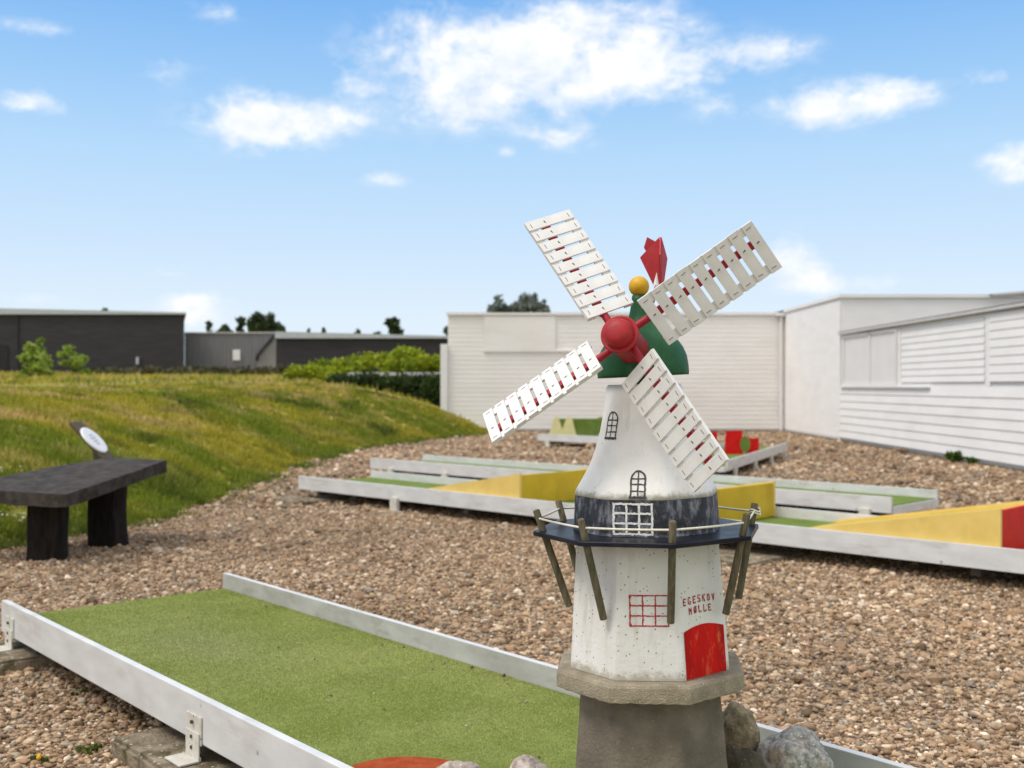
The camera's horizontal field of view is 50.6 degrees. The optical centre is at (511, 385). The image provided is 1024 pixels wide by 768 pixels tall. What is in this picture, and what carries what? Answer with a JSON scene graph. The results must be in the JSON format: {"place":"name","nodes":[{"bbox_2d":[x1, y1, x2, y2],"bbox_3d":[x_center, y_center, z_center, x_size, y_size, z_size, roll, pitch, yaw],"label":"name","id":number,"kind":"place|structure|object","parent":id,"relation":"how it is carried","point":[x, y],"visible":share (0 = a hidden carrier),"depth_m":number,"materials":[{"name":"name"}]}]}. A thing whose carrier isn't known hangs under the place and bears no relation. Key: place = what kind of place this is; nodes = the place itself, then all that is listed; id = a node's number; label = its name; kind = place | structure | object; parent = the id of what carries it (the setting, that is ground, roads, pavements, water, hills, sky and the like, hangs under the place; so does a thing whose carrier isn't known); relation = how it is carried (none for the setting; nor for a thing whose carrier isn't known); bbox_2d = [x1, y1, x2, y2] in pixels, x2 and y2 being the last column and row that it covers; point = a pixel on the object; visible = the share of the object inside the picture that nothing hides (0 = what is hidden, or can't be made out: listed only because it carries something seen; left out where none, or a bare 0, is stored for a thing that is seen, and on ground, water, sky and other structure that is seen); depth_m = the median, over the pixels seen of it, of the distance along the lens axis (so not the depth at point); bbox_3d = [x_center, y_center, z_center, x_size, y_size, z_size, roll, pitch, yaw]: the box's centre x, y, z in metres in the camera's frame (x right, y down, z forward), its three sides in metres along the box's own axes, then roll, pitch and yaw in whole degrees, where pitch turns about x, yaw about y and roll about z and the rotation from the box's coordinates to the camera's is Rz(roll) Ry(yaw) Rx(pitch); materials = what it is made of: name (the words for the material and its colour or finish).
{"place":"outdoors","nodes":[
{"label":"outdoors","id":0,"kind":"place"},
{"bbox_2d":[0,373,488,554],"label":"grass bank","id":1,"kind":"structure","parent":0,"point":[15,510],"depth_m":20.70,"materials":[{"name":"green plant"}]},
{"bbox_2d":[0,466,25,520],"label":"clover flowers","id":2,"kind":"object","parent":1,"relation":"on","point":[19,512],"visible":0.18,"depth_m":8.51,"materials":[{"name":"white plant"}]},
{"bbox_2d":[16,337,54,376],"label":"shrub","id":3,"kind":"object","parent":1,"relation":"on","point":[40,364],"visible":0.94,"depth_m":43.75,"materials":[{"name":"green plant"}]},
{"bbox_2d":[56,344,91,375],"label":"shrub","id":4,"kind":"object","parent":1,"relation":"on","point":[76,363],"visible":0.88,"depth_m":45.82,"materials":[{"name":"green plant"}]},
{"bbox_2d":[0,308,185,372],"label":"dark building","id":5,"kind":"structure","parent":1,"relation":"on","point":[119,339],"depth_m":59.98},
{"bbox_2d":[0,345,7,371],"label":"doorway","id":6,"kind":"structure","parent":5,"relation":"in","point":[3,348],"depth_m":59.93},
{"bbox_2d":[18,345,31,371],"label":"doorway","id":7,"kind":"structure","parent":5,"relation":"in","point":[20,350],"depth_m":59.93,"materials":[{"name":"black"}]},
{"bbox_2d":[90,364,302,375],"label":"undergrowth","id":8,"kind":"object","parent":1,"relation":"on","point":[215,370],"visible":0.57,"depth_m":48.60,"materials":[{"name":"green plant"}]},
{"bbox_2d":[205,320,212,331],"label":"tree","id":9,"kind":"object","parent":1,"relation":"on","point":[209,324],"visible":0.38,"depth_m":83.96,"materials":[{"name":"green plant"}]},
{"bbox_2d":[0,369,430,404],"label":"meadow grass","id":10,"kind":"structure","parent":1,"relation":"on","point":[12,377],"depth_m":34.28,"materials":[{"name":"green plant"}]},
{"bbox_2d":[215,323,233,331],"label":"tree","id":11,"kind":"object","parent":1,"relation":"on","point":[224,327],"visible":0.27,"depth_m":85.89,"materials":[{"name":"green plant"}]},
{"bbox_2d":[185,332,275,368],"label":"grey shed","id":12,"kind":"structure","parent":1,"relation":"on","point":[254,350],"depth_m":61.97,"materials":[{"name":"grey metal"}]},
{"bbox_2d":[235,316,245,331],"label":"tree","id":13,"kind":"object","parent":1,"relation":"on","point":[240,320],"visible":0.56,"depth_m":81.84,"materials":[{"name":"green plant"}]},
{"bbox_2d":[244,311,270,331],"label":"tree","id":14,"kind":"object","parent":1,"relation":"on","point":[256,322],"visible":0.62,"depth_m":79.62,"materials":[{"name":"green plant"}]},
{"bbox_2d":[266,312,280,332],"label":"tree","id":15,"kind":"object","parent":1,"relation":"on","point":[273,326],"visible":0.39,"depth_m":80.87,"materials":[{"name":"green plant"}]},
{"bbox_2d":[277,324,285,331],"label":"tree","id":16,"kind":"object","parent":1,"relation":"on","point":[282,328],"visible":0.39,"depth_m":83.97,"materials":[{"name":"green plant"}]},
{"bbox_2d":[282,344,440,381],"bbox_3d":[-4.433,-0.645,34.342,5.663,1.434,2.271,0,0,0],"label":"hedge","id":17,"kind":"object","parent":1,"relation":"on","point":[400,358],"visible":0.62,"depth_m":33.83,"materials":[{"name":"green plant"}]},
{"bbox_2d":[319,368,440,406],"bbox_3d":[-3.445,0.412,31.656,4.243,1.849,1.944,0,0,0],"label":"hedge","id":18,"kind":"object","parent":1,"relation":"on","point":[427,387],"visible":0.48,"depth_m":31.09,"materials":[{"name":"green plant"}]},
{"bbox_2d":[383,316,403,334],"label":"tree","id":19,"kind":"object","parent":1,"relation":"on","point":[392,324],"visible":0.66,"depth_m":77.73,"materials":[{"name":"green plant"}]},
{"bbox_2d":[348,372,440,392],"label":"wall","id":20,"kind":"structure","parent":1,"relation":"on","point":[392,373],"depth_m":32.75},
{"bbox_2d":[443,326,447,335],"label":"tree","id":21,"kind":"object","parent":1,"relation":"on","point":[445,329],"visible":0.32,"depth_m":59.87,"materials":[{"name":"green plant"}]},
{"bbox_2d":[486,294,514,312],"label":"tree","id":22,"kind":"object","parent":1,"relation":"on","point":[499,307],"visible":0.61,"depth_m":45.88,"materials":[{"name":"green plant"}]},
{"bbox_2d":[275,331,447,370],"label":"dark building","id":23,"kind":"structure","parent":0,"point":[300,348],"depth_m":54.98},
{"bbox_2d":[0,435,1023,767],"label":"gravel ground","id":24,"kind":"structure","parent":0,"point":[808,697],"depth_m":5.19,"materials":[{"name":"brown gravel"}]},
{"bbox_2d":[0,639,62,675],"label":"concrete slab","id":25,"kind":"structure","parent":24,"relation":"on","point":[20,656],"depth_m":4.56,"materials":[{"name":"grey concrete"}]},
{"bbox_2d":[27,753,49,762],"bbox_3d":[-1.512,1.191,3.457,0.075,0.038,0.049,0,0,41],"label":"weed","id":26,"kind":"object","parent":24,"relation":"on","point":[38,756],"visible":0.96,"depth_m":3.45,"materials":[{"name":"green plant"}]},
{"bbox_2d":[69,688,87,695],"bbox_3d":[-1.680,1.190,4.191,0.047,0.037,0.069,0,0,40],"label":"weed","id":27,"kind":"object","parent":24,"relation":"on","point":[74,693],"visible":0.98,"depth_m":4.19,"materials":[{"name":"green plant"}]},
{"bbox_2d":[0,458,166,561],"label":"bench","id":28,"kind":"object","parent":24,"relation":"on","point":[48,497],"visible":0.92,"depth_m":7.63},
{"bbox_2d":[75,743,103,756],"bbox_3d":[-1.381,1.191,3.552,0.073,0.037,0.079,0,0,38],"label":"weed","id":29,"kind":"object","parent":24,"relation":"on","point":[87,750],"visible":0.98,"depth_m":3.54,"materials":[{"name":"green plant"}]},
{"bbox_2d":[69,421,113,459],"bbox_3d":[-3.608,0.804,9.300,0.314,0.996,0.288,0,0,0],"label":"hole sign","id":30,"kind":"object","parent":24,"relation":"on","point":[94,442],"visible":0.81,"depth_m":9.27,"materials":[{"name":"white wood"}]},
{"bbox_2d":[111,726,242,767],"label":"concrete slab","id":31,"kind":"structure","parent":24,"relation":"on","point":[153,748],"depth_m":3.40,"materials":[{"name":"grey concrete"}]},
{"bbox_2d":[0,573,915,767],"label":"golf lane","id":32,"kind":"structure","parent":31,"relation":"on","point":[225,676],"depth_m":3.73,"materials":[{"name":"green carpet"}]},
{"bbox_2d":[87,605,539,764],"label":"gravel crumbs","id":33,"kind":"object","parent":32,"relation":"on","point":[503,675],"visible":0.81,"depth_m":3.81,"materials":[{"name":"stone"}]},
{"bbox_2d":[437,761,480,767],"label":"rock","id":34,"kind":"object","parent":32,"relation":"on","point":[457,764],"visible":1,"depth_m":2.66,"materials":[{"name":"grey stone"}]},
{"bbox_2d":[509,754,547,767],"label":"rock","id":35,"kind":"object","parent":32,"relation":"on","point":[525,761],"visible":1,"depth_m":2.63,"materials":[{"name":"grey stone"}]},
{"bbox_2d":[483,210,781,767],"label":"windmill","id":36,"kind":"object","parent":32,"relation":"on","point":[650,671],"visible":1,"depth_m":2.44,"materials":[{"name":"white paint"}]},
{"bbox_2d":[604,411,617,439],"bbox_3d":[0.233,0.093,2.538,0.012,0.066,0.044,0,0,-33],"label":"window","id":37,"kind":"structure","parent":36,"relation":"in","point":[612,438],"depth_m":2.54,"materials":[{"name":"black paint"}]},
{"bbox_2d":[612,502,653,535],"bbox_3d":[0.272,0.301,2.441,0.095,0.075,0.004,0,0,17],"label":"window","id":38,"kind":"structure","parent":36,"relation":"in","point":[626,513],"depth_m":2.44,"materials":[{"name":"white paint"}]},
{"bbox_2d":[629,470,645,498],"bbox_3d":[0.287,0.224,2.453,0.040,0.064,0.031,0,0,17],"label":"window","id":39,"kind":"structure","parent":36,"relation":"in","point":[633,497],"depth_m":2.45,"materials":[{"name":"black paint"}]},
{"bbox_2d":[629,595,668,626],"bbox_3d":[0.307,0.504,2.426,0.091,0.073,0.004,0,0,7],"label":"window","id":40,"kind":"structure","parent":36,"relation":"in","point":[630,625],"depth_m":2.43,"materials":[{"name":"red paint"}]},
{"bbox_2d":[684,623,726,679],"bbox_3d":[0.438,0.598,2.456,0.134,0.117,0.009,0,0,-38],"label":"door","id":41,"kind":"structure","parent":36,"relation":"in","point":[705,654],"depth_m":2.45,"materials":[{"name":"red wood"}]},
{"bbox_2d":[722,702,760,752],"bbox_3d":[0.573,0.915,2.780,0.122,0.199,0.142,0,0,0],"label":"rock","id":42,"kind":"object","parent":32,"relation":"on","point":[741,729],"visible":0.45,"depth_m":2.73,"materials":[{"name":"grey stone"}]},
{"bbox_2d":[726,748,767,767],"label":"rock","id":43,"kind":"object","parent":32,"relation":"on","point":[744,758],"visible":0.85,"depth_m":2.59,"materials":[{"name":"grey stone"}]},
{"bbox_2d":[756,724,833,767],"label":"rock","id":44,"kind":"object","parent":32,"relation":"on","point":[797,746],"visible":0.95,"depth_m":2.63,"materials":[{"name":"grey stone"}]},
{"bbox_2d":[266,494,365,504],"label":"concrete slab","id":45,"kind":"structure","parent":24,"relation":"on","point":[288,499],"depth_m":11.25,"materials":[{"name":"grey concrete"}]},
{"bbox_2d":[0,506,1023,704],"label":"gravel stones","id":46,"kind":"object","parent":24,"relation":"on","point":[191,529],"visible":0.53,"depth_m":6.34,"materials":[{"name":"brown gravel"}]},
{"bbox_2d":[0,697,1023,767],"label":"gravel stones","id":47,"kind":"object","parent":24,"relation":"on","point":[967,747],"visible":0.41,"depth_m":3.77,"materials":[{"name":"brown gravel"}]},
{"bbox_2d":[165,430,1023,509],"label":"gravel stones","id":48,"kind":"object","parent":24,"relation":"on","point":[576,453],"visible":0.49,"depth_m":15.68,"materials":[{"name":"brown gravel"}]},
{"bbox_2d":[537,433,704,446],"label":"golf lane","id":49,"kind":"structure","parent":24,"relation":"on","point":[548,439],"depth_m":20.99,"materials":[{"name":"white wood"}]},
{"bbox_2d":[549,417,601,435],"bbox_3d":[1.545,0.825,21.767,1.650,0.400,0.465,0,0,0],"label":"notched obstacle","id":50,"kind":"object","parent":49,"relation":"on","point":[578,426],"visible":0.67,"depth_m":21.57,"materials":[{"name":"wood"}]},
{"bbox_2d":[370,455,938,514],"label":"golf lane","id":51,"kind":"structure","parent":24,"relation":"on","point":[868,499],"depth_m":10.70,"materials":[{"name":"white wood"}]},
{"bbox_2d":[298,471,1023,575],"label":"golf lane","id":52,"kind":"structure","parent":24,"relation":"on","point":[784,526],"depth_m":8.08,"materials":[{"name":"white wood"}]},
{"bbox_2d":[427,468,587,501],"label":"yellow ramp","id":53,"kind":"structure","parent":52,"relation":"on","point":[556,486],"depth_m":9.44,"materials":[{"name":"gold metal"}]},
{"bbox_2d":[717,481,774,520],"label":"yellow ramp","id":54,"kind":"structure","parent":52,"relation":"on","point":[762,494],"depth_m":8.21,"materials":[{"name":"gold metal"}]},
{"bbox_2d":[809,501,1023,549],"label":"yellow ramp","id":55,"kind":"structure","parent":52,"relation":"on","point":[998,525],"depth_m":6.63,"materials":[{"name":"gold metal"}]},
{"bbox_2d":[441,291,1023,470],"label":"white building","id":56,"kind":"structure","parent":24,"relation":"on","point":[936,375],"depth_m":23.92,"materials":[{"name":"white wood"}]},
{"bbox_2d":[839,329,931,387],"bbox_3d":[7.015,-0.500,20.650,0.081,1.081,4.900,0,0,0],"label":"window","id":57,"kind":"structure","parent":56,"relation":"in","point":[869,360],"depth_m":21.24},
{"bbox_2d":[702,443,788,475],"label":"golf lane","id":58,"kind":"structure","parent":24,"relation":"on","point":[734,462],"depth_m":15.46,"materials":[{"name":"white wood"}]},
{"bbox_2d":[711,430,758,453],"bbox_3d":[3.319,0.845,16.287,0.777,0.360,0.263,0,0,12],"label":"red board obstacle","id":59,"kind":"object","parent":58,"relation":"on","point":[736,442],"visible":0.86,"depth_m":16.18,"materials":[{"name":"red wood"}]},
{"bbox_2d":[719,545,802,566],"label":"concrete slab","id":60,"kind":"structure","parent":24,"relation":"on","point":[767,554],"depth_m":7.50,"materials":[{"name":"grey concrete"}]},
{"bbox_2d":[943,450,963,461],"bbox_3d":[6.926,1.124,16.990,0.275,0.231,0.281,0,0,0],"label":"weed","id":61,"kind":"object","parent":24,"relation":"on","point":[957,456],"visible":1,"depth_m":16.96,"materials":[{"name":"green plant"}]},
{"bbox_2d":[966,456,978,463],"bbox_3d":[6.980,1.151,16.405,0.209,0.171,0.192,0,0,0],"label":"weed","id":62,"kind":"object","parent":24,"relation":"on","point":[972,460],"visible":0.91,"depth_m":16.37,"materials":[{"name":"green plant"}]},
{"bbox_2d":[0,0,1023,365],"label":"sky","id":63,"kind":"structure","parent":0,"point":[337,166],"materials":[{"name":"blue"}]},
{"label":"meadow","id":64,"kind":"structure","parent":0,"visible":0},
{"bbox_2d":[511,291,551,312],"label":"tree","id":65,"kind":"object","parent":64,"relation":"on","point":[526,303],"visible":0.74,"depth_m":46.85,"materials":[{"name":"green plant"}]}
]}

